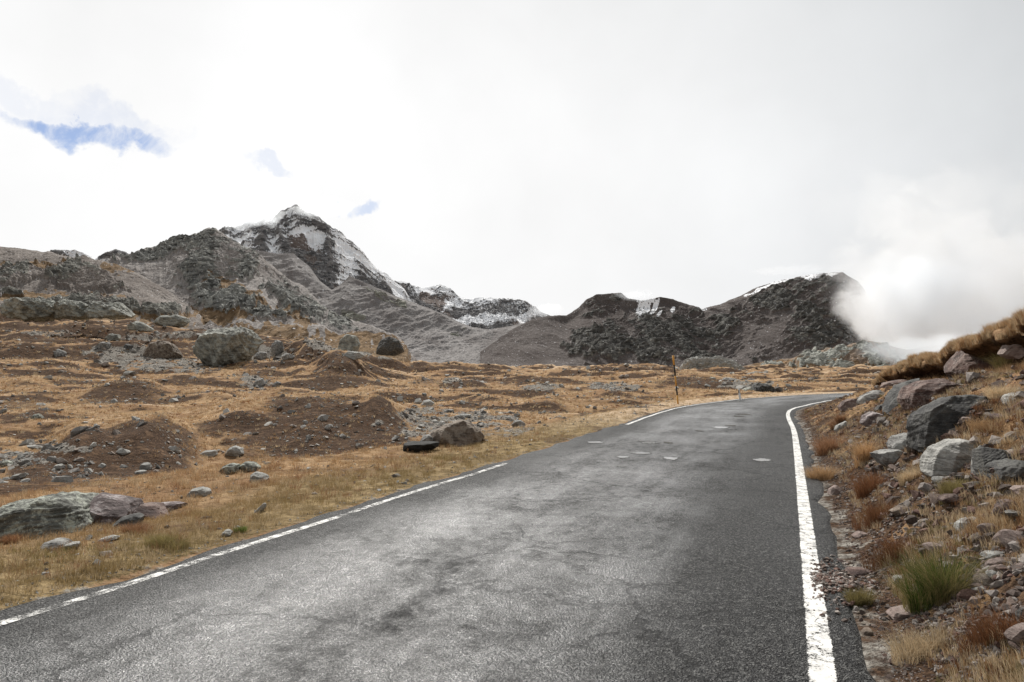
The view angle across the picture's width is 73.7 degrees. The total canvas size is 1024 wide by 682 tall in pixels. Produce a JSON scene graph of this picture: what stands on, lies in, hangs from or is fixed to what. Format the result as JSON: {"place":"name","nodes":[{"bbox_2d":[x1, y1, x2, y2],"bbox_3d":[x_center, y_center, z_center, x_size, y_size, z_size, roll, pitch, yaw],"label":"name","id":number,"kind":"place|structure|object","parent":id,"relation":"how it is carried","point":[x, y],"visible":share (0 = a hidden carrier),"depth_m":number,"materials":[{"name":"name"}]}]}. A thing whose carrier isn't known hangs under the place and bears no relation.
{"place":"outdoors","nodes":[
{"label":"outdoors","id":0,"kind":"place"},
{"bbox_2d":[50,249,128,260],"bbox_3d":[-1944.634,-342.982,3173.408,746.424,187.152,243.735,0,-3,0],"label":"mountain","id":1,"kind":"structure","parent":0,"point":[105,256],"depth_m":3201.86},
{"bbox_2d":[0,246,202,328],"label":"hill","id":2,"kind":"structure","parent":0,"point":[51,276],"depth_m":336.38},
{"bbox_2d":[106,227,416,362],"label":"hill","id":3,"kind":"structure","parent":0,"point":[215,278],"depth_m":398.42,"materials":[{"name":"stone"}]},
{"bbox_2d":[217,204,416,303],"bbox_3d":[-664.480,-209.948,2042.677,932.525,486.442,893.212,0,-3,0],"label":"mountain","id":4,"kind":"structure","parent":0,"point":[330,256],"depth_m":2097.88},
{"bbox_2d":[255,250,525,363],"bbox_3d":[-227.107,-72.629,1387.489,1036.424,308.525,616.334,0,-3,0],"label":"mountain","id":5,"kind":"structure","parent":0,"point":[426,334],"depth_m":1421.34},
{"bbox_2d":[0,393,875,681],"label":"road","id":6,"kind":"structure","parent":0,"point":[584,559],"depth_m":5.18,"materials":[{"name":"asphalt"}]},
{"bbox_2d":[0,463,507,625],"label":"edge line","id":7,"kind":"object","parent":6,"relation":"on","point":[135,580],"visible":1,"depth_m":6.30,"materials":[{"name":"paint"}]},
{"bbox_2d":[628,393,835,423],"bbox_3d":[29.590,3.795,46.467,70.286,0.046,16.469,2,-3,-31],"label":"edge line","id":8,"kind":"object","parent":6,"relation":"on","point":[690,405],"visible":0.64,"depth_m":29.65,"materials":[{"name":"paint"}]},
{"bbox_2d":[786,400,836,681],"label":"edge line","id":9,"kind":"object","parent":6,"relation":"on","point":[824,673],"visible":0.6,"depth_m":5.04,"materials":[{"name":"paint"}]},
{"bbox_2d":[807,548,896,625],"bbox_3d":[2.698,1.820,5.313,0.710,0.190,1.969,-1,-3,22],"label":"debris","id":10,"kind":"object","parent":6,"relation":"on","point":[844,580],"visible":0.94,"depth_m":5.30,"materials":[{"name":"stone"}]},
{"bbox_2d":[845,566,870,576],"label":"rock","id":11,"kind":"object","parent":6,"relation":"on","point":[857,571],"visible":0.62,"depth_m":5.54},
{"bbox_2d":[395,281,549,328],"bbox_3d":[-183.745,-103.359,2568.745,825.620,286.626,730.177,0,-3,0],"label":"mountain","id":12,"kind":"structure","parent":0,"point":[487,313],"depth_m":2597.19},
{"bbox_2d":[0,310,1023,681],"bbox_3d":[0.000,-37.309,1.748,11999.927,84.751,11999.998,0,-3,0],"label":"ground","id":13,"kind":"structure","parent":0,"point":[378,408],"depth_m":27.86,"materials":[{"name":"plant"}]},
{"bbox_2d":[0,532,26,544],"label":"grass tuft","id":14,"kind":"object","parent":13,"relation":"on","point":[13,539],"visible":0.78,"depth_m":6.84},
{"bbox_2d":[9,473,28,478],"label":"boulder","id":15,"kind":"object","parent":13,"relation":"on","point":[19,476],"visible":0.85,"depth_m":15.24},
{"bbox_2d":[0,297,60,321],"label":"outcrop","id":16,"kind":"object","parent":13,"relation":"on","point":[26,309],"visible":0.88,"depth_m":122.05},
{"bbox_2d":[0,491,98,538],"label":"boulder","id":17,"kind":"object","parent":13,"relation":"on","point":[40,515],"visible":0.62,"depth_m":7.26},
{"bbox_2d":[40,538,71,551],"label":"boulder","id":18,"kind":"object","parent":13,"relation":"on","point":[56,542],"visible":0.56,"depth_m":6.37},
{"bbox_2d":[53,349,66,356],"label":"boulder","id":19,"kind":"object","parent":13,"relation":"on","point":[57,352],"visible":0.85,"depth_m":92.20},
{"bbox_2d":[63,541,80,549],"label":"boulder","id":20,"kind":"object","parent":13,"relation":"on","point":[75,543],"visible":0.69,"depth_m":6.39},
{"bbox_2d":[51,300,93,320],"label":"outcrop","id":21,"kind":"object","parent":13,"relation":"on","point":[69,310],"visible":0.76,"depth_m":122.83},
{"bbox_2d":[96,342,110,348],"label":"boulder","id":22,"kind":"object","parent":13,"relation":"on","point":[106,345],"visible":0.85,"depth_m":97.47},
{"bbox_2d":[98,535,119,541],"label":"boulder","id":23,"kind":"object","parent":13,"relation":"on","point":[108,538],"visible":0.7,"depth_m":6.63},
{"bbox_2d":[84,301,134,319],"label":"outcrop","id":24,"kind":"object","parent":13,"relation":"on","point":[108,310],"visible":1,"depth_m":122.30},
{"bbox_2d":[105,333,120,340],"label":"boulder","id":25,"kind":"object","parent":13,"relation":"on","point":[113,337],"visible":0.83,"depth_m":114.25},
{"bbox_2d":[88,492,143,527],"bbox_3d":[-4.742,2.028,8.065,0.657,0.443,0.808,0,-3,0],"label":"boulder","id":26,"kind":"object","parent":13,"relation":"on","point":[106,507],"visible":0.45,"depth_m":7.86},
{"bbox_2d":[112,512,143,527],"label":"boulder","id":27,"kind":"object","parent":13,"relation":"on","point":[134,517],"visible":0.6,"depth_m":7.46,"materials":[{"name":"stone"}]},
{"bbox_2d":[118,519,157,534],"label":"grass tuft","id":28,"kind":"object","parent":13,"relation":"on","point":[141,527],"visible":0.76,"depth_m":7.12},
{"bbox_2d":[126,321,153,331],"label":"boulder","id":29,"kind":"object","parent":13,"relation":"on","point":[139,325],"visible":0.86,"depth_m":145.81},
{"bbox_2d":[139,462,152,469],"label":"boulder","id":30,"kind":"object","parent":13,"relation":"on","point":[146,466],"visible":0.88,"depth_m":18.23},
{"bbox_2d":[135,502,169,519],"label":"boulder","id":31,"kind":"object","parent":13,"relation":"on","point":[149,509],"visible":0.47,"depth_m":8.29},
{"bbox_2d":[142,341,182,358],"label":"boulder","id":32,"kind":"object","parent":13,"relation":"on","point":[162,349],"visible":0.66,"depth_m":97.94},
{"bbox_2d":[139,530,187,549],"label":"grass tuft","id":33,"kind":"object","parent":13,"relation":"on","point":[153,540],"visible":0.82,"depth_m":6.32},
{"bbox_2d":[153,315,190,327],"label":"outcrop","id":34,"kind":"object","parent":13,"relation":"on","point":[179,321],"visible":0.95,"depth_m":187.80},
{"bbox_2d":[161,501,187,508],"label":"boulder","id":35,"kind":"object","parent":13,"relation":"on","point":[174,504],"visible":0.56,"depth_m":8.96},
{"bbox_2d":[187,486,211,496],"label":"boulder","id":36,"kind":"object","parent":13,"relation":"on","point":[202,491],"visible":0.68,"depth_m":9.56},
{"bbox_2d":[200,450,217,456],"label":"boulder","id":37,"kind":"object","parent":13,"relation":"on","point":[211,453],"visible":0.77,"depth_m":22.48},
{"bbox_2d":[193,326,263,366],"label":"boulder","id":38,"kind":"object","parent":13,"relation":"on","point":[221,346],"visible":0.85,"depth_m":94.91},
{"bbox_2d":[219,463,239,473],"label":"boulder","id":39,"kind":"object","parent":13,"relation":"on","point":[233,467],"visible":0.88,"depth_m":11.70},
{"bbox_2d":[225,445,243,455],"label":"boulder","id":40,"kind":"object","parent":13,"relation":"on","point":[235,450],"visible":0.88,"depth_m":22.44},
{"bbox_2d":[239,461,260,471],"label":"boulder","id":41,"kind":"object","parent":13,"relation":"on","point":[250,465],"visible":0.82,"depth_m":11.88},
{"bbox_2d":[249,471,268,481],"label":"boulder","id":42,"kind":"object","parent":13,"relation":"on","point":[257,475],"visible":0.73,"depth_m":10.78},
{"bbox_2d":[253,378,265,385],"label":"boulder","id":43,"kind":"object","parent":13,"relation":"on","point":[260,382],"visible":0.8,"depth_m":68.71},
{"bbox_2d":[253,352,269,359],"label":"boulder","id":44,"kind":"object","parent":13,"relation":"on","point":[261,355],"visible":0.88,"depth_m":114.91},
{"bbox_2d":[271,340,283,357],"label":"boulder","id":45,"kind":"object","parent":13,"relation":"on","point":[277,347],"visible":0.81,"depth_m":110.29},
{"bbox_2d":[282,353,294,360],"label":"boulder","id":46,"kind":"object","parent":13,"relation":"on","point":[286,356],"visible":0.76,"depth_m":97.33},
{"bbox_2d":[337,334,359,351],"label":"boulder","id":47,"kind":"object","parent":13,"relation":"on","point":[349,342],"visible":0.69,"depth_m":149.87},
{"bbox_2d":[344,351,363,359],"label":"boulder","id":48,"kind":"object","parent":13,"relation":"on","point":[353,355],"visible":0.88,"depth_m":83.75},
{"bbox_2d":[376,336,404,355],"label":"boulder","id":49,"kind":"object","parent":13,"relation":"on","point":[389,346],"visible":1,"depth_m":165.05,"materials":[{"name":"stone"}]},
{"bbox_2d":[0,377,800,605],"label":"grass","id":50,"kind":"structure","parent":13,"relation":"on","point":[70,555],"depth_m":9.39,"materials":[{"name":"plant"}]},
{"bbox_2d":[403,441,438,452],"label":"boulder","id":51,"kind":"object","parent":13,"relation":"on","point":[418,446],"visible":0.93,"depth_m":14.51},
{"bbox_2d":[420,434,433,440],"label":"boulder","id":52,"kind":"object","parent":13,"relation":"on","point":[427,437],"visible":0.47,"depth_m":15.39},
{"bbox_2d":[421,399,434,405],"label":"boulder","id":53,"kind":"object","parent":13,"relation":"on","point":[428,402],"visible":0.77,"depth_m":44.03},
{"bbox_2d":[0,323,879,460],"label":"grass","id":54,"kind":"structure","parent":13,"relation":"on","point":[225,403],"depth_m":48.00,"materials":[{"name":"plant"}]},
{"bbox_2d":[429,419,484,446],"bbox_3d":[-1.380,2.207,16.157,1.459,0.714,1.516,0,-3,0],"label":"boulder","id":55,"kind":"object","parent":13,"relation":"on","point":[460,432],"visible":0.76,"depth_m":15.67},
{"bbox_2d":[0,311,1023,681],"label":"rubble","id":56,"kind":"object","parent":13,"relation":"on","point":[922,491],"visible":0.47,"depth_m":9.65,"materials":[{"name":"stone"}]},
{"bbox_2d":[672,355,678,403],"bbox_3d":[8.315,2.038,34.716,0.324,2.622,0.107,0,-3,0],"label":"snow pole","id":57,"kind":"object","parent":13,"relation":"on","point":[673,359],"visible":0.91,"depth_m":34.69,"materials":[{"name":"orange paint"}]},
{"bbox_2d":[678,355,746,370],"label":"outcrop","id":58,"kind":"object","parent":13,"relation":"on","point":[700,362],"visible":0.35,"depth_m":169.52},
{"bbox_2d":[752,383,776,392],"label":"boulder","id":59,"kind":"object","parent":13,"relation":"on","point":[760,387],"visible":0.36,"depth_m":65.75,"materials":[{"name":"stone"}]},
{"bbox_2d":[802,461,841,480],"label":"grass tuft","id":60,"kind":"object","parent":13,"relation":"on","point":[821,474],"visible":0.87,"depth_m":10.43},
{"bbox_2d":[808,431,849,455],"bbox_3d":[6.156,1.975,13.408,1.050,0.576,1.146,0,-3,0],"label":"grass tuft","id":61,"kind":"object","parent":13,"relation":"on","point":[825,447],"visible":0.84,"depth_m":13.29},
{"bbox_2d":[827,485,842,494],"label":"rock","id":62,"kind":"object","parent":13,"relation":"on","point":[834,489],"visible":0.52,"depth_m":9.10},
{"bbox_2d":[825,413,848,428],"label":"grass tuft","id":63,"kind":"object","parent":13,"relation":"on","point":[838,419],"visible":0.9,"depth_m":16.65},
{"bbox_2d":[834,421,846,430],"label":"rock","id":64,"kind":"object","parent":13,"relation":"on","point":[838,426],"visible":0.53,"depth_m":15.88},
{"bbox_2d":[838,399,858,411],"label":"rock","id":65,"kind":"object","parent":13,"relation":"on","point":[844,405],"visible":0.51,"depth_m":18.55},
{"bbox_2d":[852,531,866,537],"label":"rock","id":66,"kind":"object","parent":13,"relation":"on","point":[857,534],"visible":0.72,"depth_m":6.65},
{"bbox_2d":[838,585,884,606],"bbox_3d":[2.494,1.828,4.896,0.368,0.165,0.313,0,-3,0],"label":"grass tuft","id":67,"kind":"object","parent":13,"relation":"on","point":[860,598],"visible":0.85,"depth_m":4.86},
{"bbox_2d":[841,435,887,467],"bbox_3d":[5.079,1.568,9.809,0.846,0.524,0.839,3,-4,-44],"label":"grass tuft","id":68,"kind":"object","parent":13,"relation":"on","point":[861,451],"visible":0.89,"depth_m":9.78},
{"bbox_2d":[861,627,873,635],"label":"rock","id":69,"kind":"object","parent":13,"relation":"on","point":[866,631],"visible":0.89,"depth_m":4.33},
{"bbox_2d":[841,469,894,499],"bbox_3d":[4.311,1.684,8.250,0.767,0.460,0.745,2,-3,-40],"label":"grass tuft","id":70,"kind":"object","parent":13,"relation":"on","point":[862,489],"visible":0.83,"depth_m":8.20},
{"bbox_2d":[838,495,901,530],"bbox_3d":[3.673,1.717,6.906,0.766,0.415,0.699,1,-3,-19],"label":"grass tuft","id":71,"kind":"object","parent":13,"relation":"on","point":[872,515],"visible":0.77,"depth_m":6.91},
{"bbox_2d":[856,390,884,404],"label":"rock","id":72,"kind":"object","parent":13,"relation":"on","point":[867,396],"visible":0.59,"depth_m":17.72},
{"bbox_2d":[859,412,883,426],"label":"rock","id":73,"kind":"object","parent":13,"relation":"on","point":[867,419],"visible":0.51,"depth_m":13.36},
{"bbox_2d":[851,527,921,571],"bbox_3d":[3.098,1.695,5.561,0.682,0.380,0.633,1,-3,-18],"label":"grass tuft","id":74,"kind":"object","parent":13,"relation":"on","point":[886,548],"visible":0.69,"depth_m":5.57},
{"bbox_2d":[870,449,902,465],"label":"boulder","id":75,"kind":"object","parent":13,"relation":"on","point":[884,456],"visible":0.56,"depth_m":8.48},
{"bbox_2d":[880,379,907,388],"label":"rock","id":76,"kind":"object","parent":13,"relation":"on","point":[886,384],"visible":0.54,"depth_m":19.23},
{"bbox_2d":[888,505,901,515],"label":"rock","id":77,"kind":"object","parent":13,"relation":"on","point":[895,511],"visible":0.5,"depth_m":6.43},
{"bbox_2d":[886,433,906,449],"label":"rock","id":78,"kind":"object","parent":13,"relation":"on","point":[897,442],"visible":0.45,"depth_m":8.74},
{"bbox_2d":[886,605,912,620],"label":"rock","id":79,"kind":"object","parent":13,"relation":"on","point":[896,613],"visible":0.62,"depth_m":4.46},
{"bbox_2d":[882,378,919,414],"bbox_3d":[7.607,1.124,13.300,0.720,0.802,0.871,-1,-3,23],"label":"boulder","id":80,"kind":"object","parent":13,"relation":"on","point":[889,403],"visible":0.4,"depth_m":13.27,"materials":[{"name":"stone"}]},
{"bbox_2d":[895,464,921,485],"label":"grass tuft","id":81,"kind":"object","parent":13,"relation":"on","point":[905,478],"visible":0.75,"depth_m":7.38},
{"bbox_2d":[804,358,1023,681],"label":"grass","id":82,"kind":"structure","parent":13,"relation":"on","point":[1017,673],"depth_m":5.31,"materials":[{"name":"plant"}]},
{"bbox_2d":[872,613,960,666],"bbox_3d":[2.312,1.685,3.854,0.506,0.290,0.583,3,-4,-43],"label":"grass tuft","id":83,"kind":"object","parent":13,"relation":"on","point":[909,645],"visible":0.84,"depth_m":3.87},
{"bbox_2d":[897,378,958,411],"bbox_3d":[7.114,0.964,11.591,1.021,0.666,1.078,0,-3,0],"label":"boulder","id":84,"kind":"object","parent":13,"relation":"on","point":[914,394],"visible":0.52,"depth_m":11.26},
{"bbox_2d":[922,542,941,554],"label":"rock","id":85,"kind":"object","parent":13,"relation":"on","point":[926,544],"visible":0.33,"depth_m":5.07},
{"bbox_2d":[874,537,1000,615],"bbox_3d":[2.738,1.522,4.379,0.914,0.517,0.942,0,-3,0],"label":"grass tuft","id":86,"kind":"object","parent":13,"relation":"on","point":[933,585],"visible":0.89,"depth_m":4.36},
{"bbox_2d":[919,438,974,476],"bbox_3d":[4.522,1.254,7.073,0.583,0.487,0.622,0,-3,0],"label":"boulder","id":87,"kind":"object","parent":13,"relation":"on","point":[945,457],"visible":0.6,"depth_m":6.86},
{"bbox_2d":[905,394,989,452],"bbox_3d":[5.233,0.994,8.155,0.980,0.716,0.992,0,-3,0],"label":"boulder","id":88,"kind":"object","parent":13,"relation":"on","point":[927,425],"visible":0.56,"depth_m":7.88,"materials":[{"name":"stone"}]},
{"bbox_2d":[937,494,958,502],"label":"rock","id":89,"kind":"object","parent":13,"relation":"on","point":[948,497],"visible":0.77,"depth_m":5.64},
{"bbox_2d":[874,325,1023,385],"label":"turf overhang","id":90,"kind":"object","parent":13,"relation":"on","point":[987,347],"visible":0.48,"depth_m":12.46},
{"bbox_2d":[871,302,1023,386],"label":"grass","id":91,"kind":"structure","parent":90,"relation":"on","point":[965,341],"depth_m":12.64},
{"bbox_2d":[997,344,1023,358],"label":"boulder","id":92,"kind":"object","parent":90,"relation":"on","point":[1014,351],"visible":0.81,"depth_m":10.91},
{"bbox_2d":[931,474,973,494],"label":"grass tuft","id":93,"kind":"object","parent":13,"relation":"on","point":[950,486],"visible":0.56,"depth_m":5.90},
{"bbox_2d":[954,517,975,530],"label":"rock","id":94,"kind":"object","parent":13,"relation":"on","point":[957,525],"visible":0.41,"depth_m":5.10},
{"bbox_2d":[944,351,996,377],"bbox_3d":[8.973,0.508,13.107,1.171,0.876,1.373,0,-3,0],"label":"boulder","id":95,"kind":"object","parent":13,"relation":"on","point":[959,362],"visible":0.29,"depth_m":12.78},
{"bbox_2d":[967,534,979,543],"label":"rock","id":96,"kind":"object","parent":13,"relation":"on","point":[974,539],"visible":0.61,"depth_m":4.73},
{"bbox_2d":[935,600,1023,655],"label":"grass tuft","id":97,"kind":"object","parent":13,"relation":"on","point":[981,635],"visible":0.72,"depth_m":3.54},
{"bbox_2d":[963,413,1002,433],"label":"grass tuft","id":98,"kind":"object","parent":13,"relation":"on","point":[980,425],"visible":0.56,"depth_m":7.14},
{"bbox_2d":[971,573,994,588],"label":"rock","id":99,"kind":"object","parent":13,"relation":"on","point":[986,580],"visible":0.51,"depth_m":4.12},
{"bbox_2d":[976,535,989,547],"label":"rock","id":100,"kind":"object","parent":13,"relation":"on","point":[983,537],"visible":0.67,"depth_m":4.66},
{"bbox_2d":[976,523,999,533],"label":"rock","id":101,"kind":"object","parent":13,"relation":"on","point":[982,526],"visible":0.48,"depth_m":4.74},
{"bbox_2d":[972,447,1010,476],"bbox_3d":[4.157,1.076,5.887,0.322,0.320,0.341,0,-3,0],"label":"boulder","id":102,"kind":"object","parent":13,"relation":"on","point":[981,456],"visible":0.47,"depth_m":5.83,"materials":[{"name":"stone"}]},
{"bbox_2d":[980,550,1002,558],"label":"rock","id":103,"kind":"object","parent":13,"relation":"on","point":[990,554],"visible":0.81,"depth_m":4.48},
{"bbox_2d":[970,380,1023,400],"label":"grass tuft","id":104,"kind":"object","parent":13,"relation":"on","point":[998,392],"visible":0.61,"depth_m":7.91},
{"bbox_2d":[980,343,1013,369],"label":"grass tuft","id":105,"kind":"object","parent":13,"relation":"on","point":[1000,362],"visible":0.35,"depth_m":11.52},
{"bbox_2d":[984,557,1009,566],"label":"rock","id":106,"kind":"object","parent":13,"relation":"on","point":[993,561],"visible":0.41,"depth_m":4.34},
{"bbox_2d":[988,564,1006,571],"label":"rock","id":107,"kind":"object","parent":13,"relation":"on","point":[997,567],"visible":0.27,"depth_m":4.20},
{"bbox_2d":[983,458,1023,482],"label":"boulder","id":108,"kind":"object","parent":13,"relation":"on","point":[1006,467],"visible":0.85,"depth_m":5.37,"materials":[{"name":"stone"}]},
{"bbox_2d":[991,499,1017,517],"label":"rock","id":109,"kind":"object","parent":13,"relation":"on","point":[1000,508],"visible":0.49,"depth_m":4.83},
{"bbox_2d":[1001,569,1011,579],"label":"rock","id":110,"kind":"object","parent":13,"relation":"on","point":[1005,574],"visible":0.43,"depth_m":3.99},
{"bbox_2d":[991,529,1023,546],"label":"rock","id":111,"kind":"object","parent":13,"relation":"on","point":[1002,535],"visible":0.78,"depth_m":4.53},
{"bbox_2d":[1001,392,1015,403],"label":"rock","id":112,"kind":"object","parent":13,"relation":"on","point":[1004,396],"visible":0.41,"depth_m":7.43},
{"bbox_2d":[1003,431,1020,439],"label":"rock","id":113,"kind":"object","parent":13,"relation":"on","point":[1009,433],"visible":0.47,"depth_m":6.22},
{"bbox_2d":[1005,509,1020,517],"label":"rock","id":114,"kind":"object","parent":13,"relation":"on","point":[1009,512],"visible":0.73,"depth_m":4.70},
{"bbox_2d":[1004,622,1023,644],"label":"rock","id":115,"kind":"object","parent":13,"relation":"on","point":[1014,633],"visible":0.81,"depth_m":3.30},
{"bbox_2d":[1008,640,1021,652],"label":"rock","id":116,"kind":"object","parent":13,"relation":"on","point":[1011,645],"visible":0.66,"depth_m":3.28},
{"bbox_2d":[1010,485,1023,496],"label":"rock","id":117,"kind":"object","parent":13,"relation":"on","point":[1014,488],"visible":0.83,"depth_m":5.02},
{"bbox_2d":[0,0,1023,349],"label":"sky","id":118,"kind":"structure","parent":0,"point":[553,156],"materials":[{"name":"white"}]},
{"bbox_2d":[480,272,897,366],"bbox_3d":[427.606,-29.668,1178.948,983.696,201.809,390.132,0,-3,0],"label":"mountain","id":119,"kind":"structure","parent":0,"point":[785,319],"depth_m":1147.61,"materials":[{"name":"stone"}]},
{"bbox_2d":[743,339,947,367],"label":"hill","id":120,"kind":"structure","parent":0,"point":[869,353],"depth_m":313.53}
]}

